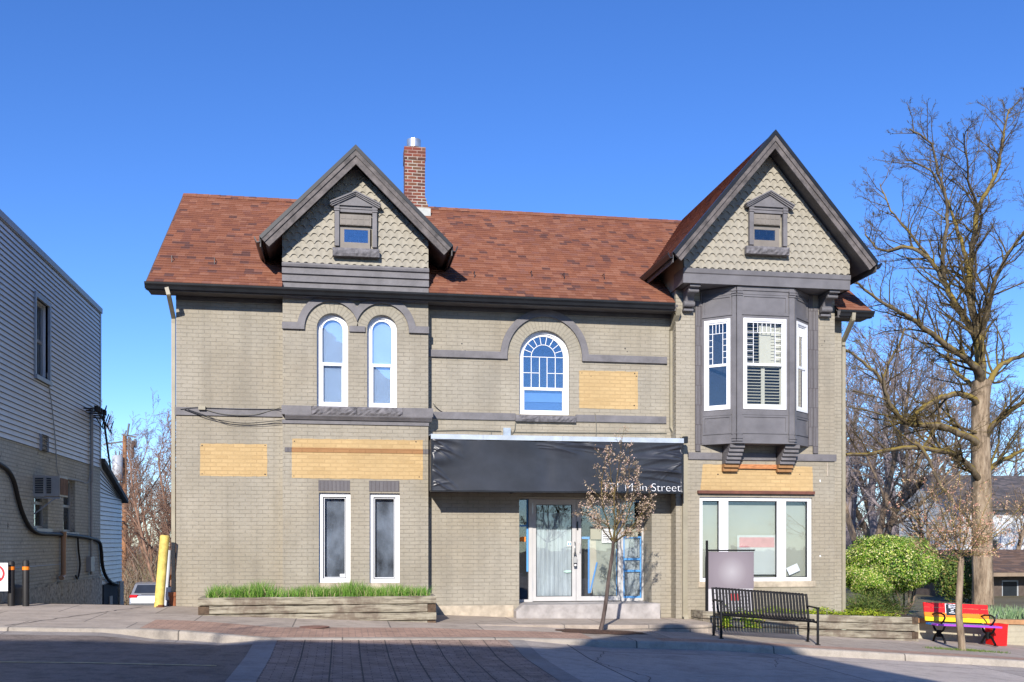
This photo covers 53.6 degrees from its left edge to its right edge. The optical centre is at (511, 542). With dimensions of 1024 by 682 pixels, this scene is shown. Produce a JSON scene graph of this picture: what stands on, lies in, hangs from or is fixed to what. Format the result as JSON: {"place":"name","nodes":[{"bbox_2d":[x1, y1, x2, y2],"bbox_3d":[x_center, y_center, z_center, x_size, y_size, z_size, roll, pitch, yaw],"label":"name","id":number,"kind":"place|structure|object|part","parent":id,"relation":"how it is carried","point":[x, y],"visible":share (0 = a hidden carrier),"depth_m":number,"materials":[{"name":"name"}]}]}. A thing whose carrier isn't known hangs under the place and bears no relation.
{"place":"outdoors","nodes":[
{"label":"outdoors","id":0,"kind":"place"},
{"bbox_2d":[0,634,252,681],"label":"road","id":1,"kind":"structure","parent":0,"point":[103,650],"depth_m":12.47,"materials":[{"name":"grey asphalt"}]},
{"bbox_2d":[0,661,216,665],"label":"yellow line","id":2,"kind":"object","parent":1,"relation":"on","point":[112,663],"visible":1,"depth_m":12.04,"materials":[{"name":"paint"}]},
{"bbox_2d":[0,631,253,644],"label":"road gutter","id":3,"kind":"object","parent":1,"relation":"on","point":[101,634],"visible":1,"depth_m":14.73,"materials":[{"name":"concrete"}]},
{"bbox_2d":[225,640,276,681],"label":"crosswalk border","id":4,"kind":"object","parent":1,"relation":"on","point":[251,665],"visible":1,"depth_m":12.64,"materials":[{"name":"concrete"}]},
{"bbox_2d":[127,534,156,561],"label":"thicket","id":5,"kind":"object","parent":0,"point":[139,549],"depth_m":98.94,"materials":[{"name":"brown plant"}]},
{"bbox_2d":[201,578,433,597],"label":"grass","id":6,"kind":"structure","parent":0,"point":[259,590],"depth_m":18.14,"materials":[{"name":"green plant"}]},
{"bbox_2d":[0,603,1023,657],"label":"sidewalk","id":7,"kind":"structure","parent":0,"point":[126,616],"depth_m":17.90,"materials":[{"name":"concrete"}]},
{"bbox_2d":[0,563,7,590],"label":"no parking sign","id":8,"kind":"object","parent":7,"relation":"on","point":[3,576],"visible":1,"depth_m":17.99,"materials":[{"name":"white metal"}]},
{"bbox_2d":[8,561,14,605],"bbox_3d":[-8.969,0.784,18.148,0.121,0.898,0.121,0,0,-10],"label":"dark post","id":9,"kind":"object","parent":7,"relation":"on","point":[11,583],"visible":0.84,"depth_m":18.10,"materials":[{"name":"black metal"}]},
{"bbox_2d":[15,584,21,604],"bbox_3d":[-8.982,0.943,18.369,0.220,0.373,0.220,0,0,-10],"label":"waste bin","id":10,"kind":"object","parent":7,"relation":"on","point":[18,594],"visible":0.66,"depth_m":18.31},
{"bbox_2d":[22,560,29,605],"bbox_3d":[-8.726,0.778,18.189,0.121,0.924,0.121,0,0,-10],"label":"dark post","id":11,"kind":"object","parent":7,"relation":"on","point":[25,581],"visible":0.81,"depth_m":18.14,"materials":[{"name":"black metal"}]},
{"bbox_2d":[154,535,169,606],"bbox_3d":[-6.532,0.583,18.881,0.293,1.457,0.192,0,0,-10],"label":"yellow bollard","id":12,"kind":"object","parent":7,"relation":"on","point":[161,571],"visible":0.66,"depth_m":18.81,"materials":[{"name":"paint"}]},
{"bbox_2d":[198,592,435,622],"bbox_3d":[-3.554,1.253,18.794,4.144,0.591,1.754,0,0,-10],"label":"timber planter","id":13,"kind":"object","parent":7,"relation":"on","point":[400,608],"visible":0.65,"depth_m":17.97,"materials":[{"name":"wood"}]},
{"bbox_2d":[141,620,592,638],"bbox_3d":[-2.133,1.425,16.080,7.100,0.340,2.076,0,0,-10],"label":"paver band","id":14,"kind":"object","parent":7,"relation":"on","point":[237,629],"visible":1,"depth_m":16.13,"materials":[{"name":"pink brick"}]},
{"bbox_2d":[300,625,328,627],"bbox_3d":[-3.217,1.370,16.495,0.480,0.008,0.480,0,0,-10],"label":"manhole cover","id":15,"kind":"object","parent":14,"relation":"on","point":[316,626],"visible":1,"depth_m":16.50,"materials":[{"name":"metal"}]},
{"bbox_2d":[467,617,712,632],"bbox_3d":[1.068,1.576,19.519,5.450,0.298,1.950,0,0,-10],"label":"entrance apron","id":16,"kind":"object","parent":7,"relation":"on","point":[679,625],"visible":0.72,"depth_m":18.93,"materials":[{"name":"concrete"}]},
{"bbox_2d":[556,629,645,634],"bbox_3d":[1.571,1.587,18.067,1.666,0.081,0.856,0,0,-10],"label":"tree pit","id":17,"kind":"object","parent":7,"relation":"on","point":[598,631],"visible":0.99,"depth_m":17.92,"materials":[{"name":"brown soil"}]},
{"bbox_2d":[573,426,656,629],"bbox_3d":[1.846,-0.235,18.228,1.486,3.776,1.444,0,0,7],"label":"young tree","id":18,"kind":"object","parent":17,"relation":"on","point":[614,538],"visible":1,"depth_m":18.20,"materials":[{"name":"brown plant"}]},
{"bbox_2d":[706,540,754,618],"bbox_3d":[4.363,0.830,20.248,1.022,1.746,0.040,0,0,-10],"label":"hanging sign","id":19,"kind":"object","parent":7,"relation":"on","point":[733,570],"visible":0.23,"depth_m":20.23,"materials":[{"name":"grey metal"}]},
{"bbox_2d":[711,587,819,644],"bbox_3d":[4.580,1.328,18.379,1.821,1.016,0.695,0,0,-3],"label":"slatted bench","id":20,"kind":"object","parent":7,"relation":"on","point":[761,608],"visible":1,"depth_m":18.60,"materials":[{"name":"black metal"}]},
{"bbox_2d":[691,610,918,640],"bbox_3d":[5.768,1.836,21.748,4.597,0.972,3.004,0,0,-10],"label":"timber planter","id":21,"kind":"object","parent":7,"relation":"on","point":[902,627],"visible":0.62,"depth_m":20.38,"materials":[{"name":"wood"}]},
{"bbox_2d":[718,604,899,627],"bbox_3d":[5.927,1.461,20.982,4.072,0.474,1.600,0,0,-10],"label":"ground cover","id":22,"kind":"object","parent":21,"relation":"on","point":[755,624],"visible":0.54,"depth_m":20.58,"materials":[{"name":"green plant"}]},
{"bbox_2d":[846,586,920,615],"bbox_3d":[7.818,1.240,21.922,2.299,0.673,1.399,0,0,-10],"label":"juniper shrub","id":23,"kind":"object","parent":21,"relation":"on","point":[879,604],"visible":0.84,"depth_m":21.79,"materials":[{"name":"green plant"}]},
{"bbox_2d":[657,638,1023,659],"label":"paver band","id":24,"kind":"object","parent":7,"relation":"on","point":[814,646],"visible":1,"depth_m":17.75,"materials":[{"name":"grey concrete"}]},
{"bbox_2d":[886,456,1023,649],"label":"young tree","id":25,"kind":"object","parent":7,"relation":"on","point":[958,607],"visible":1,"depth_m":19.19,"materials":[{"name":"brown plant"}]},
{"bbox_2d":[923,602,1001,646],"bbox_3d":[9.321,1.682,20.936,1.420,0.876,0.652,0,0,-7],"label":"rainbow bench","id":26,"kind":"object","parent":7,"relation":"on","point":[973,610],"visible":0.91,"depth_m":21.14,"materials":[{"name":"red paint"}]},
{"bbox_2d":[984,623,1008,645],"bbox_3d":[10.207,1.938,21.358,0.336,0.455,0.336,0,0,-10],"label":"red box","id":27,"kind":"object","parent":7,"relation":"on","point":[999,635],"visible":0.87,"depth_m":21.22,"materials":[{"name":"paint"}]},
{"bbox_2d":[0,0,1023,629],"label":"sky","id":28,"kind":"structure","parent":0,"point":[112,111],"materials":[{"name":"blue"}]},
{"bbox_2d":[132,548,1023,622],"bbox_3d":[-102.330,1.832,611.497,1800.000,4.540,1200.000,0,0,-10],"label":"ground","id":29,"kind":"structure","parent":0,"point":[1011,601],"depth_m":37.02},
{"bbox_2d":[0,209,127,604],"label":"neighbour building","id":30,"kind":"structure","parent":29,"relation":"on","point":[63,497],"depth_m":21.88,"materials":[{"name":"grey"}]},
{"bbox_2d":[33,291,52,385],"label":"window","id":31,"kind":"structure","parent":30,"relation":"in","point":[38,309],"depth_m":21.48,"materials":[{"name":"grey glass"}]},
{"bbox_2d":[34,499,52,531],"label":"window","id":32,"kind":"structure","parent":30,"relation":"in","point":[38,503],"depth_m":21.34,"materials":[{"name":"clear glass"}]},
{"bbox_2d":[63,481,78,533],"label":"window","id":33,"kind":"structure","parent":30,"relation":"in","point":[66,500],"depth_m":23.68,"materials":[{"name":"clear glass"}]},
{"bbox_2d":[102,582,117,604],"bbox_3d":[-10.880,3.056,27.439,0.045,3.889,1.700,0,0,-10],"label":"annex doorway","id":34,"kind":"structure","parent":30,"relation":"in","point":[108,590],"depth_m":27.26,"materials":[{"name":"black"}]},
{"bbox_2d":[109,581,123,604],"bbox_3d":[-10.944,3.047,28.051,0.028,3.906,1.727,0,0,-10],"label":"door leaf","id":35,"kind":"structure","parent":30,"relation":"in","point":[121,584],"depth_m":28.47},
{"bbox_2d":[103,423,136,583],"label":"utility pole","id":36,"kind":"object","parent":29,"relation":"on","point":[118,458],"visible":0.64,"depth_m":58.96,"materials":[{"name":"orange wood"}]},
{"bbox_2d":[103,423,123,521],"bbox_3d":[-16.400,-2.131,42.148,0.054,2.083,36.078,0,0,-20],"label":"power line","id":37,"kind":"object","parent":36,"relation":"attached to","point":[106,440],"visible":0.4,"depth_m":28.19,"materials":[{"name":"black rubber"}]},
{"bbox_2d":[128,458,169,519],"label":"power line","id":38,"kind":"object","parent":36,"relation":"attached to","point":[154,483],"visible":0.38,"depth_m":51.94,"materials":[{"name":"black rubber"}]},
{"bbox_2d":[101,389,170,586],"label":"bare tree","id":39,"kind":"object","parent":29,"relation":"on","point":[137,519],"visible":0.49,"depth_m":51.76,"materials":[{"name":"brown plant"}]},
{"bbox_2d":[101,411,170,560],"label":"bare tree","id":40,"kind":"object","parent":29,"relation":"on","point":[141,547],"visible":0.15,"depth_m":59.86,"materials":[{"name":"brown plant"}]},
{"bbox_2d":[121,460,159,558],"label":"bare tree","id":41,"kind":"object","parent":29,"relation":"on","point":[137,505],"visible":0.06,"depth_m":76.64,"materials":[{"name":"brown plant"}]},
{"bbox_2d":[114,437,170,576],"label":"bare tree","id":42,"kind":"object","parent":29,"relation":"on","point":[145,532],"visible":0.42,"depth_m":55.88,"materials":[{"name":"brown plant"}]},
{"bbox_2d":[129,581,155,604],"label":"parked car","id":43,"kind":"object","parent":29,"relation":"on","point":[143,593],"visible":0.27,"depth_m":50.30,"materials":[{"name":"silver metal"}]},
{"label":"rear window","id":44,"kind":"part","parent":43,"relation":"part of","materials":[{"name":"black glass"}]},
{"bbox_2d":[121,462,169,568],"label":"bare tree","id":45,"kind":"object","parent":29,"relation":"on","point":[140,521],"visible":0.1,"depth_m":66.92,"materials":[{"name":"brown plant"}]},
{"bbox_2d":[121,485,170,581],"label":"bare tree","id":46,"kind":"object","parent":29,"relation":"on","point":[128,554],"visible":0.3,"depth_m":55.35,"materials":[{"name":"brown plant"}]},
{"bbox_2d":[122,534,170,604],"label":"brushwood","id":47,"kind":"object","parent":29,"relation":"on","point":[130,582],"visible":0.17,"depth_m":53.09,"materials":[{"name":"brown plant"}]},
{"bbox_2d":[127,402,170,549],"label":"bare tree","id":48,"kind":"object","parent":29,"relation":"on","point":[167,516],"visible":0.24,"depth_m":46.99,"materials":[{"name":"brown plant"}]},
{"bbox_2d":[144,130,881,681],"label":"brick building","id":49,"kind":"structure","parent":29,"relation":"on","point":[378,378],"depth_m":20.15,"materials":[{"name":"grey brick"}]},
{"bbox_2d":[164,550,170,605],"bbox_3d":[-6.535,0.676,19.309,0.193,1.071,0.145,0,0,-10],"label":"utility conduit","id":50,"kind":"object","parent":49,"relation":"attached to","point":[167,589],"visible":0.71,"depth_m":19.29,"materials":[{"name":"grey plastic"}]},
{"bbox_2d":[317,314,347,405],"bbox_3d":[-3.517,-3.506,19.872,0.629,1.827,0.680,0,0,-10],"label":"window","id":51,"kind":"structure","parent":49,"relation":"in","point":[332,330],"depth_m":19.61,"materials":[{"name":"white plastic"}]},
{"bbox_2d":[318,480,349,588],"bbox_3d":[-3.456,-0.155,19.765,0.635,2.079,0.672,0,0,-10],"label":"window","id":52,"kind":"structure","parent":49,"relation":"in","point":[334,508],"depth_m":19.59,"materials":[{"name":"grey glass"}]},
{"bbox_2d":[330,190,380,258],"bbox_3d":[-3.026,-6.090,19.589,0.961,1.245,0.590,0,0,-10],"label":"window","id":53,"kind":"structure","parent":49,"relation":"in","point":[355,201],"depth_m":19.41,"materials":[{"name":"grey paint"}]},
{"bbox_2d":[367,316,396,407],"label":"window","id":54,"kind":"structure","parent":49,"relation":"in","point":[381,330],"depth_m":19.76,"materials":[{"name":"white plastic"}]},
{"bbox_2d":[369,481,399,588],"bbox_3d":[-2.516,-0.149,19.922,0.619,2.090,0.672,0,0,-10],"label":"window","id":55,"kind":"structure","parent":49,"relation":"in","point":[384,507],"depth_m":19.75,"materials":[{"name":"grey glass"}]},
{"bbox_2d":[519,331,568,414],"bbox_3d":[0.584,-3.423,20.822,1.068,1.735,0.680,0,0,-10],"label":"window","id":56,"kind":"structure","parent":49,"relation":"in","point":[543,357],"depth_m":20.63,"materials":[{"name":"white plastic"}]},
{"bbox_2d":[533,499,575,600],"bbox_3d":[0.870,0.160,21.021,0.935,2.106,0.141,0,0,-10],"label":"door","id":57,"kind":"structure","parent":49,"relation":"in","point":[554,534],"depth_m":21.07,"materials":[{"name":"white glass"}]},
{"bbox_2d":[573,552,576,566],"bbox_3d":[1.309,0.342,21.014,0.070,0.315,0.051,0,0,-10],"label":"lock box","id":58,"kind":"object","parent":49,"relation":"attached to","point":[575,561],"visible":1,"depth_m":21.00,"materials":[{"name":"grey metal"}]},
{"bbox_2d":[576,500,620,600],"bbox_3d":[1.814,0.160,21.198,0.970,2.106,0.125,0,0,-13],"label":"door","id":59,"kind":"structure","parent":49,"relation":"in","point":[599,544],"depth_m":21.23,"materials":[{"name":"white metal"}]},
{"bbox_2d":[698,497,814,587],"bbox_3d":[4.975,-0.020,21.177,2.535,1.866,0.770,0,0,-10],"label":"shop window","id":60,"kind":"structure","parent":49,"relation":"in","point":[778,529],"depth_m":20.98,"materials":[{"name":"white glass"}]},
{"bbox_2d":[695,286,817,453],"bbox_3d":[5.075,-3.484,20.556,2.662,3.271,0.602,0,0,-10],"label":"bay window","id":61,"kind":"structure","parent":49,"relation":"in","point":[756,348],"depth_m":20.42,"materials":[{"name":"grey paint"}]},
{"bbox_2d":[744,190,794,256],"bbox_3d":[5.081,-6.353,20.348,1.002,1.264,0.590,0,0,-10],"label":"window","id":62,"kind":"structure","parent":49,"relation":"in","point":[766,243],"depth_m":20.16,"materials":[{"name":"grey paint"}]},
{"bbox_2d":[846,334,883,556],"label":"bare tree","id":63,"kind":"object","parent":29,"relation":"on","point":[848,490],"visible":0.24,"depth_m":61.87,"materials":[{"name":"brown plant"}]},
{"bbox_2d":[856,489,898,541],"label":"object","id":64,"kind":"object","parent":29,"relation":"on","point":[858,533],"visible":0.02,"depth_m":102.90,"materials":[{"name":"white"}]},
{"bbox_2d":[846,364,915,554],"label":"bare tree","id":65,"kind":"object","parent":29,"relation":"on","point":[855,505],"visible":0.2,"depth_m":76.95,"materials":[{"name":"brown plant"}]},
{"bbox_2d":[842,305,935,536],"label":"bare tree","id":66,"kind":"object","parent":29,"relation":"on","point":[858,484],"visible":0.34,"depth_m":64.93,"materials":[{"name":"brown plant"}]},
{"bbox_2d":[846,534,944,614],"bbox_3d":[8.944,0.755,24.038,2.548,1.968,2.257,0,0,-10],"label":"round bush","id":67,"kind":"object","parent":29,"relation":"on","point":[896,563],"visible":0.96,"depth_m":23.30,"materials":[{"name":"green plant"}]},
{"bbox_2d":[846,344,961,503],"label":"bare tree","id":68,"kind":"object","parent":29,"relation":"on","point":[876,426],"visible":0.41,"depth_m":58.47,"materials":[{"name":"brown plant"}]},
{"bbox_2d":[857,467,970,549],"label":"bare tree","id":69,"kind":"object","parent":29,"relation":"on","point":[907,506],"visible":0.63,"depth_m":45.09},
{"bbox_2d":[846,323,990,546],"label":"bare tree","id":70,"kind":"object","parent":29,"relation":"on","point":[852,532],"visible":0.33,"depth_m":47.31,"materials":[{"name":"brown plant"}]},
{"bbox_2d":[846,353,995,535],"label":"bare tree","id":71,"kind":"object","parent":29,"relation":"on","point":[873,520],"visible":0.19,"depth_m":83.81,"materials":[{"name":"brown plant"}]},
{"bbox_2d":[846,344,996,492],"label":"bare tree","id":72,"kind":"object","parent":29,"relation":"on","point":[933,455],"visible":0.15,"depth_m":71.56,"materials":[{"name":"brown plant"}]},
{"bbox_2d":[842,88,1023,604],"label":"bare tree","id":73,"kind":"object","parent":29,"relation":"on","point":[981,464],"visible":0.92,"depth_m":34.63,"materials":[{"name":"brown plant"}]},
{"bbox_2d":[846,380,1019,537],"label":"bare tree","id":74,"kind":"object","parent":29,"relation":"on","point":[865,529],"visible":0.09,"depth_m":85.01,"materials":[{"name":"brown plant"}]},
{"bbox_2d":[934,549,971,602],"bbox_3d":[16.227,1.214,36.703,2.160,1.949,1.844,0,0,-10],"label":"evergreen shrub","id":75,"kind":"object","parent":29,"relation":"on","point":[945,581],"visible":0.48,"depth_m":36.35,"materials":[{"name":"green plant"}]},
{"bbox_2d":[892,475,1023,549],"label":"white house","id":76,"kind":"structure","parent":29,"relation":"on","point":[1002,484],"depth_m":53.09,"materials":[{"name":"grey"}]},
{"bbox_2d":[993,539,997,549],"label":"window","id":77,"kind":"structure","parent":76,"relation":"in","point":[995,541],"depth_m":51.89,"materials":[{"name":"grey glass"}]},
{"bbox_2d":[894,549,1023,596],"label":"brown house","id":78,"kind":"structure","parent":29,"relation":"on","point":[1008,571],"depth_m":40.96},
{"bbox_2d":[1002,580,1017,595],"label":"window","id":79,"kind":"structure","parent":78,"relation":"in","point":[1009,587],"depth_m":40.93,"materials":[{"name":"glass"}]},
{"bbox_2d":[903,462,1023,548],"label":"bare tree","id":80,"kind":"object","parent":29,"relation":"on","point":[1020,543],"visible":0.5,"depth_m":47.22,"materials":[{"name":"brown plant"}]},
{"bbox_2d":[915,617,1023,644],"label":"garden wall","id":81,"kind":"structure","parent":29,"relation":"on","point":[1015,635],"depth_m":21.78,"materials":[{"name":"beige wood"}]},
{"bbox_2d":[924,370,1023,474],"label":"bare tree","id":82,"kind":"object","parent":29,"relation":"on","point":[963,444],"visible":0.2,"depth_m":66.81,"materials":[{"name":"brown plant"}]},
{"bbox_2d":[942,602,1023,618],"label":"iris leaves","id":83,"kind":"object","parent":29,"relation":"on","point":[1003,613],"visible":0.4,"depth_m":22.59,"materials":[{"name":"green plant"}]},
{"bbox_2d":[952,378,1023,475],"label":"bare tree","id":84,"kind":"object","parent":29,"relation":"on","point":[1022,469],"visible":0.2,"depth_m":74.50,"materials":[{"name":"brown plant"}]},
{"bbox_2d":[993,408,1023,475],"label":"bare tree","id":85,"kind":"object","parent":29,"relation":"on","point":[1020,436],"visible":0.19,"depth_m":88.49,"materials":[{"name":"brown plant"}]},
{"bbox_2d":[524,640,1023,681],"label":"concrete road","id":86,"kind":"structure","parent":0,"point":[655,665],"depth_m":15.16,"materials":[{"name":"grey concrete"}]},
{"bbox_2d":[256,640,559,681],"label":"crosswalk","id":87,"kind":"structure","parent":86,"relation":"on","point":[283,662],"depth_m":13.40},
{"bbox_2d":[292,640,305,681],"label":"crosswalk joint","id":88,"kind":"object","parent":87,"relation":"on","point":[299,661],"visible":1,"depth_m":12.94,"materials":[{"name":"grey concrete"}]},
{"bbox_2d":[328,640,332,681],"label":"crosswalk joint","id":89,"kind":"object","parent":87,"relation":"on","point":[330,661],"visible":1,"depth_m":13.13,"materials":[{"name":"grey concrete"}]},
{"bbox_2d":[358,640,364,681],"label":"crosswalk joint","id":90,"kind":"object","parent":87,"relation":"on","point":[361,662],"visible":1,"depth_m":13.19,"materials":[{"name":"grey concrete"}]},
{"bbox_2d":[384,640,398,681],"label":"crosswalk joint","id":91,"kind":"object","parent":87,"relation":"on","point":[391,662],"visible":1,"depth_m":13.33,"materials":[{"name":"grey concrete"}]},
{"bbox_2d":[410,640,432,681],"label":"crosswalk joint","id":92,"kind":"object","parent":87,"relation":"on","point":[420,662],"visible":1,"depth_m":13.53,"materials":[{"name":"grey concrete"}]},
{"bbox_2d":[435,640,465,681],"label":"crosswalk joint","id":93,"kind":"object","parent":87,"relation":"on","point":[448,662],"visible":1,"depth_m":13.68,"materials":[{"name":"grey concrete"}]},
{"bbox_2d":[459,640,497,681],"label":"crosswalk joint","id":94,"kind":"object","parent":87,"relation":"on","point":[476,662],"visible":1,"depth_m":13.79,"materials":[{"name":"grey concrete"}]},
{"bbox_2d":[483,640,528,681],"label":"crosswalk joint","id":95,"kind":"object","parent":87,"relation":"on","point":[505,663],"visible":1,"depth_m":13.84,"materials":[{"name":"grey concrete"}]},
{"bbox_2d":[0,626,1023,667],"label":"kerb","id":96,"kind":"structure","parent":86,"relation":"on","point":[170,634],"depth_m":16.69,"materials":[{"name":"concrete"}]},
{"bbox_2d":[508,640,581,681],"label":"crosswalk border","id":97,"kind":"object","parent":86,"relation":"on","point":[527,651],"visible":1,"depth_m":14.13,"materials":[{"name":"concrete"}]},
{"bbox_2d":[595,652,650,681],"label":"road crack","id":98,"kind":"object","parent":86,"relation":"on","point":[620,668],"visible":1,"depth_m":14.07,"materials":[{"name":"grey asphalt"}]},
{"bbox_2d":[925,646,1005,652],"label":"grass","id":99,"kind":"structure","parent":0,"point":[974,650],"depth_m":19.24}
]}

